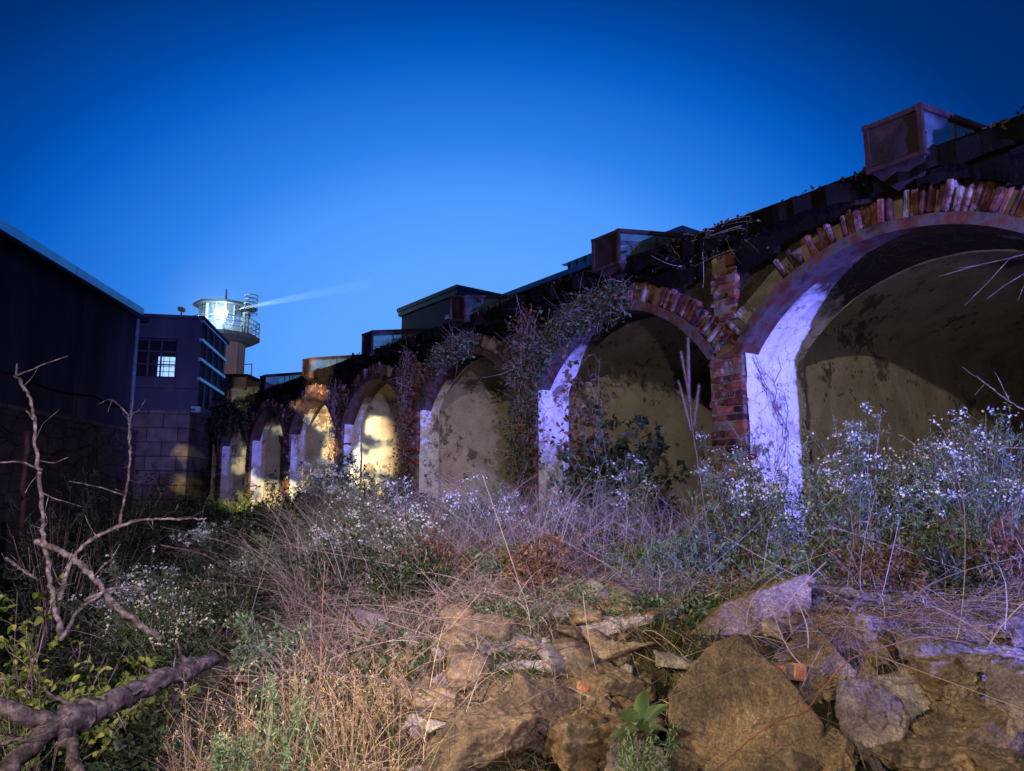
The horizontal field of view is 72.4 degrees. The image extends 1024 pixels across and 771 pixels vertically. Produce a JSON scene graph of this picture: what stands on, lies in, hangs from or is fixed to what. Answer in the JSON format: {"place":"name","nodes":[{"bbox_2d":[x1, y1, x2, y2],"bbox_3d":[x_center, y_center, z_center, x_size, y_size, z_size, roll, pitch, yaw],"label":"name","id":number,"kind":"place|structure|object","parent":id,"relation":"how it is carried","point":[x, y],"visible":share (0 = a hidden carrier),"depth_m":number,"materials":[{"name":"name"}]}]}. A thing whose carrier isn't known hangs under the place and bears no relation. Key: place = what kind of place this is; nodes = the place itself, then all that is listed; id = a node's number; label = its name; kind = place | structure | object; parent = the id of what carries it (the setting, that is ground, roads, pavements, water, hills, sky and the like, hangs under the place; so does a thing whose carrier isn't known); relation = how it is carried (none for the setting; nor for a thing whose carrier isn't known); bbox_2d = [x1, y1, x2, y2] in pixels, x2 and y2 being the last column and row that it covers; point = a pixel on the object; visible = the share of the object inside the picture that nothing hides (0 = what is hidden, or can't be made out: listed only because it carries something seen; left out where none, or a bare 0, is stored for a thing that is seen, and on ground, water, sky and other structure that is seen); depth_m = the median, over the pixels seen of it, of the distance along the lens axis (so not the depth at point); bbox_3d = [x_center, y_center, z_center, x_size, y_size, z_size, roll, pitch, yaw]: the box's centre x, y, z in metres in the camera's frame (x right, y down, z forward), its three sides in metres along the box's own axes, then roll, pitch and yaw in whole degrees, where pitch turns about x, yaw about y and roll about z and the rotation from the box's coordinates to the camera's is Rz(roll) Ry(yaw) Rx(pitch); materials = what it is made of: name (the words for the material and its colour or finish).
{"place":"outdoors","nodes":[
{"label":"outdoors","id":0,"kind":"place"},
{"bbox_2d":[0,512,1023,770],"bbox_3d":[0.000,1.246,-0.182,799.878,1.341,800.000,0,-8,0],"label":"ground","id":1,"kind":"structure","parent":0,"point":[764,650],"depth_m":3.69,"materials":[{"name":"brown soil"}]},
{"bbox_2d":[0,573,79,765],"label":"yellow green shrub","id":2,"kind":"object","parent":1,"relation":"on","point":[38,620],"visible":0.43,"depth_m":4.24,"materials":[{"name":"green plant"}]},
{"bbox_2d":[0,356,80,640],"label":"dead tree","id":3,"kind":"object","parent":1,"relation":"on","point":[56,616],"visible":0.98,"depth_m":3.94,"materials":[{"name":"brown wood"}]},
{"bbox_2d":[33,538,162,641],"bbox_3d":[-2.268,1.112,3.831,0.668,0.533,0.487,-7,-11,41],"label":"fallen limb","id":4,"kind":"object","parent":3,"relation":"attached to","point":[110,601],"visible":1,"depth_m":3.83,"materials":[{"name":"brown wood"}]},
{"bbox_2d":[44,496,208,615],"bbox_3d":[-2.208,0.949,4.047,0.824,0.614,0.186,8,-11,-43],"label":"curved branch","id":5,"kind":"object","parent":4,"relation":"attached to","point":[63,587],"visible":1,"depth_m":3.98,"materials":[{"name":"brown wood"}]},
{"bbox_2d":[0,218,148,583],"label":"prison wing","id":6,"kind":"structure","parent":1,"relation":"on","point":[54,306],"depth_m":16.02,"materials":[{"name":"metal"}]},
{"bbox_2d":[0,472,150,656],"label":"dark bush","id":7,"kind":"object","parent":1,"relation":"on","point":[35,586],"visible":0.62,"depth_m":7.73,"materials":[{"name":"green plant"}]},
{"bbox_2d":[0,634,155,770],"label":"yellow green shrub","id":8,"kind":"object","parent":1,"relation":"on","point":[34,762],"visible":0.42,"depth_m":4.00,"materials":[{"name":"green plant"}]},
{"bbox_2d":[0,641,218,770],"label":"fallen log","id":9,"kind":"object","parent":1,"relation":"on","point":[86,714],"visible":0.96,"depth_m":2.78,"materials":[{"name":"wood"}]},
{"bbox_2d":[33,460,192,586],"bbox_3d":[-5.904,2.232,10.829,2.091,2.193,2.295,0,-8,0],"label":"dark bush","id":10,"kind":"object","parent":1,"relation":"on","point":[151,543],"visible":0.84,"depth_m":10.72,"materials":[{"name":"green plant"}]},
{"bbox_2d":[59,656,197,752],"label":"yellow green shrub","id":11,"kind":"object","parent":1,"relation":"on","point":[126,678],"visible":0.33,"depth_m":4.25,"materials":[{"name":"green plant"}]},
{"bbox_2d":[56,546,227,647],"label":"aster bush","id":12,"kind":"object","parent":1,"relation":"on","point":[129,594],"visible":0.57,"depth_m":6.32,"materials":[{"name":"green plant"}]},
{"bbox_2d":[91,570,252,686],"bbox_3d":[-2.416,1.723,5.010,0.996,0.805,0.957,-6,-10,35],"label":"aster bush","id":13,"kind":"object","parent":1,"relation":"on","point":[165,629],"visible":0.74,"depth_m":4.86,"materials":[{"name":"green plant"}]},
{"bbox_2d":[138,489,220,552],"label":"dark bush","id":14,"kind":"object","parent":1,"relation":"on","point":[185,522],"visible":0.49,"depth_m":11.60,"materials":[{"name":"green plant"}]},
{"bbox_2d":[130,313,229,536],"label":"linking block","id":15,"kind":"structure","parent":1,"relation":"on","point":[180,375],"depth_m":21.08,"materials":[{"name":"blue"}]},
{"bbox_2d":[136,338,177,378],"bbox_3d":[-10.750,-0.796,21.186,1.200,1.228,0.220,2,-8,-11],"label":"window","id":16,"kind":"structure","parent":15,"relation":"in","point":[156,358],"depth_m":21.22,"materials":[{"name":"black"}]},
{"bbox_2d":[155,679,226,770],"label":"dry weed","id":17,"kind":"object","parent":1,"relation":"on","point":[184,748],"visible":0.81,"depth_m":3.08,"materials":[{"name":"plant"}]},
{"bbox_2d":[162,520,263,566],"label":"aster bush","id":18,"kind":"object","parent":1,"relation":"on","point":[199,540],"visible":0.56,"depth_m":8.63,"materials":[{"name":"green plant"}]},
{"bbox_2d":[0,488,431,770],"bbox_3d":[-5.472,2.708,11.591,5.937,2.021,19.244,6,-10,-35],"label":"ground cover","id":19,"kind":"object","parent":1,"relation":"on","point":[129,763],"visible":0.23,"depth_m":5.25,"materials":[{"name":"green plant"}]},
{"bbox_2d":[194,723,241,770],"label":"dry weed","id":20,"kind":"object","parent":1,"relation":"on","point":[224,747],"visible":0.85,"depth_m":2.52,"materials":[{"name":"plant"}]},
{"bbox_2d":[178,289,259,373],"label":"guard tower","id":21,"kind":"structure","parent":1,"relation":"on","point":[240,338],"depth_m":45.01,"materials":[{"name":"grey paint"}]},
{"bbox_2d":[202,726,257,770],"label":"feathery weed","id":22,"kind":"object","parent":1,"relation":"on","point":[216,749],"visible":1,"depth_m":2.53,"materials":[{"name":"green plant"}]},
{"bbox_2d":[176,563,284,640],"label":"bank bush","id":23,"kind":"object","parent":1,"relation":"on","point":[249,596],"visible":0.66,"depth_m":5.35,"materials":[{"name":"green plant"}]},
{"bbox_2d":[213,658,284,770],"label":"dry weed","id":24,"kind":"object","parent":1,"relation":"on","point":[248,724],"visible":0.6,"depth_m":3.01,"materials":[{"name":"plant"}]},
{"bbox_2d":[217,507,317,545],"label":"dark bush","id":25,"kind":"object","parent":1,"relation":"on","point":[247,527],"visible":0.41,"depth_m":8.63,"materials":[{"name":"green plant"}]},
{"bbox_2d":[222,609,312,705],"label":"bank bush","id":26,"kind":"object","parent":1,"relation":"on","point":[247,635],"visible":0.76,"depth_m":4.13,"materials":[{"name":"green plant"}]},
{"bbox_2d":[1,501,539,698],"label":"grass","id":27,"kind":"structure","parent":1,"relation":"on","point":[73,651],"depth_m":6.88,"materials":[{"name":"plant"}]},
{"bbox_2d":[246,665,325,770],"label":"feathery weed","id":28,"kind":"object","parent":1,"relation":"on","point":[284,766],"visible":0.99,"depth_m":2.71,"materials":[{"name":"green plant"}]},
{"bbox_2d":[252,627,333,762],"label":"dry weed","id":29,"kind":"object","parent":1,"relation":"on","point":[297,705],"visible":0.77,"depth_m":3.31,"materials":[{"name":"plant"}]},
{"bbox_2d":[242,460,346,520],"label":"dark bush","id":30,"kind":"object","parent":1,"relation":"on","point":[288,502],"visible":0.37,"depth_m":10.56,"materials":[{"name":"green plant"}]},
{"bbox_2d":[236,512,367,591],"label":"bank bush","id":31,"kind":"object","parent":1,"relation":"on","point":[276,555],"visible":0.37,"depth_m":5.80,"materials":[{"name":"green plant"}]},
{"bbox_2d":[80,551,570,770],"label":"straw grass","id":32,"kind":"structure","parent":1,"relation":"on","point":[381,728],"depth_m":3.35,"materials":[{"name":"plant"}]},
{"bbox_2d":[285,451,370,526],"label":"aster bush","id":33,"kind":"object","parent":1,"relation":"on","point":[318,473],"visible":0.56,"depth_m":9.37,"materials":[{"name":"green plant"}]},
{"bbox_2d":[290,535,386,604],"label":"bank bush","id":34,"kind":"object","parent":1,"relation":"on","point":[329,575],"visible":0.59,"depth_m":4.99,"materials":[{"name":"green plant"}]},
{"bbox_2d":[314,658,382,766],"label":"dry weed","id":35,"kind":"object","parent":1,"relation":"on","point":[352,736],"visible":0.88,"depth_m":3.14,"materials":[{"name":"plant"}]},
{"bbox_2d":[306,502,390,574],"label":"aster bush","id":36,"kind":"object","parent":1,"relation":"on","point":[321,532],"visible":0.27,"depth_m":5.39,"materials":[{"name":"green plant"}]},
{"bbox_2d":[75,553,624,770],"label":"grey weeds","id":37,"kind":"object","parent":1,"relation":"on","point":[276,769],"visible":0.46,"depth_m":3.57,"materials":[{"name":"plant"}]},
{"bbox_2d":[306,459,430,542],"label":"aster bush","id":38,"kind":"object","parent":1,"relation":"on","point":[353,498],"visible":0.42,"depth_m":6.21,"materials":[{"name":"green plant"}]},
{"bbox_2d":[357,502,446,565],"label":"aster bush","id":39,"kind":"object","parent":1,"relation":"on","point":[399,534],"visible":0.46,"depth_m":5.14,"materials":[{"name":"green plant"}]},
{"bbox_2d":[366,546,454,613],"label":"bank bush","id":40,"kind":"object","parent":1,"relation":"on","point":[381,572],"visible":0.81,"depth_m":4.25,"materials":[{"name":"green plant"}]},
{"bbox_2d":[392,703,457,721],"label":"flat rock","id":41,"kind":"object","parent":1,"relation":"on","point":[445,716],"visible":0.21,"depth_m":3.19,"materials":[{"name":"grey stone"}]},
{"bbox_2d":[390,676,458,708],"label":"rubble stone","id":42,"kind":"object","parent":41,"relation":"on","point":[427,697],"visible":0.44,"depth_m":3.28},
{"bbox_2d":[392,524,488,595],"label":"bank bush","id":43,"kind":"object","parent":1,"relation":"on","point":[449,554],"visible":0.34,"depth_m":4.67,"materials":[{"name":"green plant"}]},
{"bbox_2d":[397,284,500,335],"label":"block","id":44,"kind":"structure","parent":1,"relation":"on","point":[431,311],"depth_m":36.71,"materials":[{"name":"grey paint"}]},
{"bbox_2d":[446,645,497,690],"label":"stone","id":45,"kind":"object","parent":1,"relation":"on","point":[476,665],"visible":0.74,"depth_m":3.40,"materials":[{"name":"stone"}]},
{"bbox_2d":[139,455,819,629],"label":"purple stems","id":46,"kind":"object","parent":1,"relation":"on","point":[522,533],"visible":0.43,"depth_m":5.26,"materials":[{"name":"plant"}]},
{"bbox_2d":[433,474,527,564],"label":"aster bush","id":47,"kind":"object","parent":1,"relation":"on","point":[451,505],"visible":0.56,"depth_m":6.12,"materials":[{"name":"green plant"}]},
{"bbox_2d":[424,697,539,770],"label":"boulder","id":48,"kind":"object","parent":1,"relation":"on","point":[489,737],"visible":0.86,"depth_m":2.92,"materials":[{"name":"brown stone"}]},
{"bbox_2d":[452,536,543,599],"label":"bank bush","id":49,"kind":"object","parent":1,"relation":"on","point":[492,555],"visible":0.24,"depth_m":4.72,"materials":[{"name":"plant"}]},
{"bbox_2d":[250,583,790,770],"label":"matted straw","id":50,"kind":"object","parent":1,"relation":"on","point":[512,674],"visible":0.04,"depth_m":3.61,"materials":[{"name":"beige plant"}]},
{"bbox_2d":[494,671,585,758],"bbox_3d":[0.127,1.512,3.255,0.430,0.286,0.361,20,-8,3],"label":"boulder","id":51,"kind":"object","parent":1,"relation":"on","point":[525,686],"visible":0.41,"depth_m":3.17,"materials":[{"name":"brown stone"}]},
{"bbox_2d":[496,532,585,603],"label":"bank bush","id":52,"kind":"object","parent":1,"relation":"on","point":[541,560],"visible":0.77,"depth_m":4.33,"materials":[{"name":"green plant"}]},
{"bbox_2d":[390,572,760,770],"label":"green grass","id":53,"kind":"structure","parent":1,"relation":"on","point":[671,641],"depth_m":3.62,"materials":[{"name":"green plant"}]},
{"bbox_2d":[535,508,635,568],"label":"bank bush","id":54,"kind":"object","parent":1,"relation":"on","point":[599,528],"visible":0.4,"depth_m":5.39,"materials":[{"name":"green plant"}]},
{"bbox_2d":[190,520,992,726],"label":"dead grass","id":55,"kind":"structure","parent":1,"relation":"on","point":[575,587],"depth_m":4.17,"materials":[{"name":"plant"}]},
{"bbox_2d":[550,349,647,528],"bbox_3d":[0.959,0.695,7.349,1.119,2.204,1.111,0,-8,0],"label":"leafy shrub","id":56,"kind":"object","parent":1,"relation":"on","point":[591,423],"visible":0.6,"depth_m":7.34,"materials":[{"name":"green plant"}]},
{"bbox_2d":[563,661,645,699],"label":"rubble stone","id":57,"kind":"object","parent":1,"relation":"on","point":[609,678],"visible":0.41,"depth_m":3.38,"materials":[{"name":"stone"}]},
{"bbox_2d":[546,693,665,770],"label":"boulder","id":58,"kind":"object","parent":1,"relation":"on","point":[576,742],"visible":0.73,"depth_m":2.88,"materials":[{"name":"stone"}]},
{"bbox_2d":[207,102,1023,559],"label":"arcade","id":59,"kind":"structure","parent":1,"relation":"on","point":[841,300],"depth_m":8.24,"materials":[{"name":"brick"}]},
{"bbox_2d":[203,388,253,455],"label":"ivy","id":60,"kind":"object","parent":59,"relation":"attached to","point":[228,413],"visible":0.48,"depth_m":20.93,"materials":[{"name":"green plant"}]},
{"bbox_2d":[374,337,425,493],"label":"ivy","id":61,"kind":"object","parent":59,"relation":"attached to","point":[401,431],"visible":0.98,"depth_m":11.65,"materials":[{"name":"green plant"}]},
{"bbox_2d":[418,324,481,378],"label":"ivy","id":62,"kind":"object","parent":59,"relation":"attached to","point":[460,342],"visible":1,"depth_m":10.66,"materials":[{"name":"green plant"}]},
{"bbox_2d":[480,321,555,505],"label":"ivy","id":63,"kind":"object","parent":59,"relation":"attached to","point":[518,457],"visible":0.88,"depth_m":8.96,"materials":[{"name":"green plant"}]},
{"bbox_2d":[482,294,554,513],"bbox_3d":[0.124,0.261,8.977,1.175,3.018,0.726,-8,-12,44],"label":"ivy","id":64,"kind":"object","parent":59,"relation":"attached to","point":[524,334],"visible":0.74,"depth_m":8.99,"materials":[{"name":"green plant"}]},
{"bbox_2d":[498,270,638,402],"bbox_3d":[0.605,-0.547,8.570,0.836,1.777,2.865,5,-10,-33],"label":"ivy","id":65,"kind":"object","parent":59,"relation":"attached to","point":[574,317],"visible":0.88,"depth_m":8.36,"materials":[{"name":"green plant"}]},
{"bbox_2d":[577,613,654,636],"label":"rock","id":66,"kind":"object","parent":1,"relation":"on","point":[606,625],"depth_m":3.77,"materials":[{"name":"stone"}]},
{"bbox_2d":[547,402,690,548],"bbox_3d":[1.001,0.910,6.606,1.341,1.484,1.445,0,-8,0],"label":"leafy shrub","id":67,"kind":"object","parent":1,"relation":"on","point":[643,449],"visible":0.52,"depth_m":6.49,"materials":[{"name":"green plant"}]},
{"bbox_2d":[583,453,664,553],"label":"aster bush","id":68,"kind":"object","parent":1,"relation":"on","point":[628,495],"visible":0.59,"depth_m":5.89,"materials":[{"name":"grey plant"}]},
{"bbox_2d":[602,736,670,770],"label":"rubble stone","id":69,"kind":"object","parent":1,"relation":"on","point":[611,758],"visible":0.41,"depth_m":2.84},
{"bbox_2d":[609,690,671,744],"bbox_3d":[0.472,1.269,2.713,0.258,0.203,0.144,3,-9,-18],"label":"leafy rosette","id":70,"kind":"object","parent":1,"relation":"on","point":[643,718],"visible":0.97,"depth_m":2.74,"materials":[{"name":"green plant"}]},
{"bbox_2d":[270,442,1023,770],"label":"bare tendrils","id":71,"kind":"object","parent":1,"relation":"on","point":[805,621],"visible":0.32,"depth_m":3.56,"materials":[{"name":"plant"}]},
{"bbox_2d":[611,716,685,770],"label":"feathery weed","id":72,"kind":"object","parent":1,"relation":"on","point":[636,759],"visible":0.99,"depth_m":2.63,"materials":[{"name":"green plant"}]},
{"bbox_2d":[587,521,716,588],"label":"green bush","id":73,"kind":"object","parent":1,"relation":"on","point":[673,553],"visible":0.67,"depth_m":4.69,"materials":[{"name":"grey plant"}]},
{"bbox_2d":[677,337,712,574],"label":"teasel stalk","id":74,"kind":"object","parent":1,"relation":"on","point":[688,386],"visible":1,"depth_m":4.33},
{"bbox_2d":[649,521,744,589],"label":"bank bush","id":75,"kind":"object","parent":1,"relation":"on","point":[730,562],"visible":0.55,"depth_m":4.64,"materials":[{"name":"green plant"}]},
{"bbox_2d":[397,514,1023,647],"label":"creeping weeds","id":76,"kind":"object","parent":1,"relation":"on","point":[660,599],"visible":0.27,"depth_m":3.97,"materials":[{"name":"green plant"}]},
{"bbox_2d":[669,426,807,583],"bbox_3d":[1.638,0.885,5.171,0.954,1.188,0.896,4,-9,-26],"label":"aster bush","id":77,"kind":"object","parent":1,"relation":"on","point":[750,500],"visible":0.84,"depth_m":5.08,"materials":[{"name":"green plant"}]},
{"bbox_2d":[668,634,823,770],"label":"leaning slab","id":78,"kind":"object","parent":1,"relation":"on","point":[733,709],"depth_m":3.12,"materials":[{"name":"brown stone"}]},
{"bbox_2d":[690,573,815,634],"bbox_3d":[1.325,1.288,3.904,0.880,0.295,0.481,-12,-21,-6],"label":"rock","id":79,"kind":"object","parent":1,"relation":"on","point":[761,609],"depth_m":3.71,"materials":[{"name":"stone"}]},
{"bbox_2d":[738,540,842,593],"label":"bank bush","id":80,"kind":"object","parent":1,"relation":"on","point":[771,558],"visible":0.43,"depth_m":4.34,"materials":[{"name":"green plant"}]},
{"bbox_2d":[741,477,844,571],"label":"aster bush","id":81,"kind":"object","parent":1,"relation":"on","point":[780,509],"visible":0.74,"depth_m":4.74,"materials":[{"name":"green plant"}]},
{"bbox_2d":[785,625,856,704],"bbox_3d":[1.547,1.408,3.476,0.375,0.378,0.357,14,-8,2],"label":"boulder","id":82,"kind":"object","parent":1,"relation":"on","point":[838,661],"visible":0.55,"depth_m":3.34,"materials":[{"name":"grey stone"}]},
{"bbox_2d":[815,723,858,770],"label":"rubble stone","id":83,"kind":"object","parent":1,"relation":"on","point":[836,750],"visible":0.88,"depth_m":2.99,"materials":[{"name":"stone"}]},
{"bbox_2d":[668,539,1023,768],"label":"drooping grass","id":84,"kind":"structure","parent":1,"relation":"on","point":[987,613],"depth_m":3.49,"materials":[{"name":"plant"}]},
{"bbox_2d":[763,402,945,576],"bbox_3d":[2.293,0.800,4.712,1.147,1.410,1.057,5,-10,-31],"label":"aster bush","id":85,"kind":"object","parent":1,"relation":"on","point":[860,511],"visible":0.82,"depth_m":4.54,"materials":[{"name":"green plant"}]},
{"bbox_2d":[811,612,906,655],"bbox_3d":[1.897,1.348,3.625,0.712,0.317,0.530,6,-16,1],"label":"wall stone","id":86,"kind":"object","parent":1,"relation":"on","point":[867,618],"visible":0.24,"depth_m":3.48,"materials":[{"name":"stone"}]},
{"bbox_2d":[807,582,936,609],"bbox_3d":[2.031,1.210,3.993,0.862,0.130,0.424,4,-18,1],"label":"flat rock","id":87,"kind":"object","parent":1,"relation":"on","point":[817,589],"visible":0.5,"depth_m":3.82,"materials":[{"name":"grey stone"}]},
{"bbox_2d":[834,676,910,770],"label":"wall stone","id":88,"kind":"object","parent":1,"relation":"on","point":[894,715],"visible":0.66,"depth_m":3.11,"materials":[{"name":"stone"}]},
{"bbox_2d":[821,528,936,612],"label":"bank bush","id":89,"kind":"object","parent":1,"relation":"on","point":[892,566],"visible":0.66,"depth_m":4.04,"materials":[{"name":"green plant"}]},
{"bbox_2d":[865,674,930,732],"bbox_3d":[1.824,1.585,3.204,0.342,0.490,0.369,-2,-14,0],"label":"wall stone","id":90,"kind":"object","parent":1,"relation":"on","point":[902,691],"visible":0.13,"depth_m":3.21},
{"bbox_2d":[848,450,980,568],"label":"aster bush","id":91,"kind":"object","parent":1,"relation":"on","point":[919,533],"visible":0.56,"depth_m":4.41,"materials":[{"name":"green plant"}]},
{"bbox_2d":[870,734,980,770],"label":"flat rock","id":92,"kind":"object","parent":1,"relation":"on","point":[913,752],"visible":0.86,"depth_m":2.71,"materials":[{"name":"brown stone"}]},
{"bbox_2d":[961,743,1023,770],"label":"rubble stone","id":93,"kind":"object","parent":92,"relation":"on","point":[986,758],"visible":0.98,"depth_m":2.64,"materials":[{"name":"stone"}]},
{"bbox_2d":[873,396,1023,579],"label":"aster bush","id":94,"kind":"object","parent":1,"relation":"on","point":[962,533],"visible":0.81,"depth_m":4.27,"materials":[{"name":"green plant"}]},
{"bbox_2d":[907,607,1000,641],"bbox_3d":[2.245,1.224,3.531,0.466,0.176,0.410,8,-8,1],"label":"rubble stone","id":95,"kind":"object","parent":1,"relation":"on","point":[950,623],"visible":0.48,"depth_m":3.47,"materials":[{"name":"stone"}]},
{"bbox_2d":[894,535,1022,612],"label":"bank bush","id":96,"kind":"object","parent":1,"relation":"on","point":[935,570],"visible":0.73,"depth_m":3.90,"materials":[{"name":"green plant"}]},
{"bbox_2d":[895,629,1023,674],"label":"flat rock","id":97,"kind":"object","parent":1,"relation":"on","point":[964,652],"visible":0.68,"depth_m":3.17,"materials":[{"name":"grey stone"}]},
{"bbox_2d":[909,698,1023,750],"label":"wall stone","id":98,"kind":"object","parent":1,"relation":"on","point":[964,721],"visible":0.45,"depth_m":2.88,"materials":[{"name":"stone"}]},
{"bbox_2d":[906,655,985,704],"bbox_3d":[2.025,1.337,3.234,0.403,0.214,0.346,-4,-13,-6],"label":"wall stone","id":99,"kind":"object","parent":98,"relation":"on","point":[938,688],"visible":0.67,"depth_m":3.08,"materials":[{"name":"stone"}]},
{"bbox_2d":[984,654,1023,740],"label":"wall stone","id":100,"kind":"object","parent":98,"relation":"on","point":[1004,683],"visible":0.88,"depth_m":2.86,"materials":[{"name":"stone"}]},
{"bbox_2d":[967,506,1023,608],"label":"bank bush","id":101,"kind":"object","parent":1,"relation":"on","point":[1006,547],"visible":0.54,"depth_m":3.86,"materials":[{"name":"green plant"}]},
{"bbox_2d":[0,0,1023,382],"label":"sky","id":102,"kind":"structure","parent":0,"point":[341,165],"materials":[{"name":"blue"}]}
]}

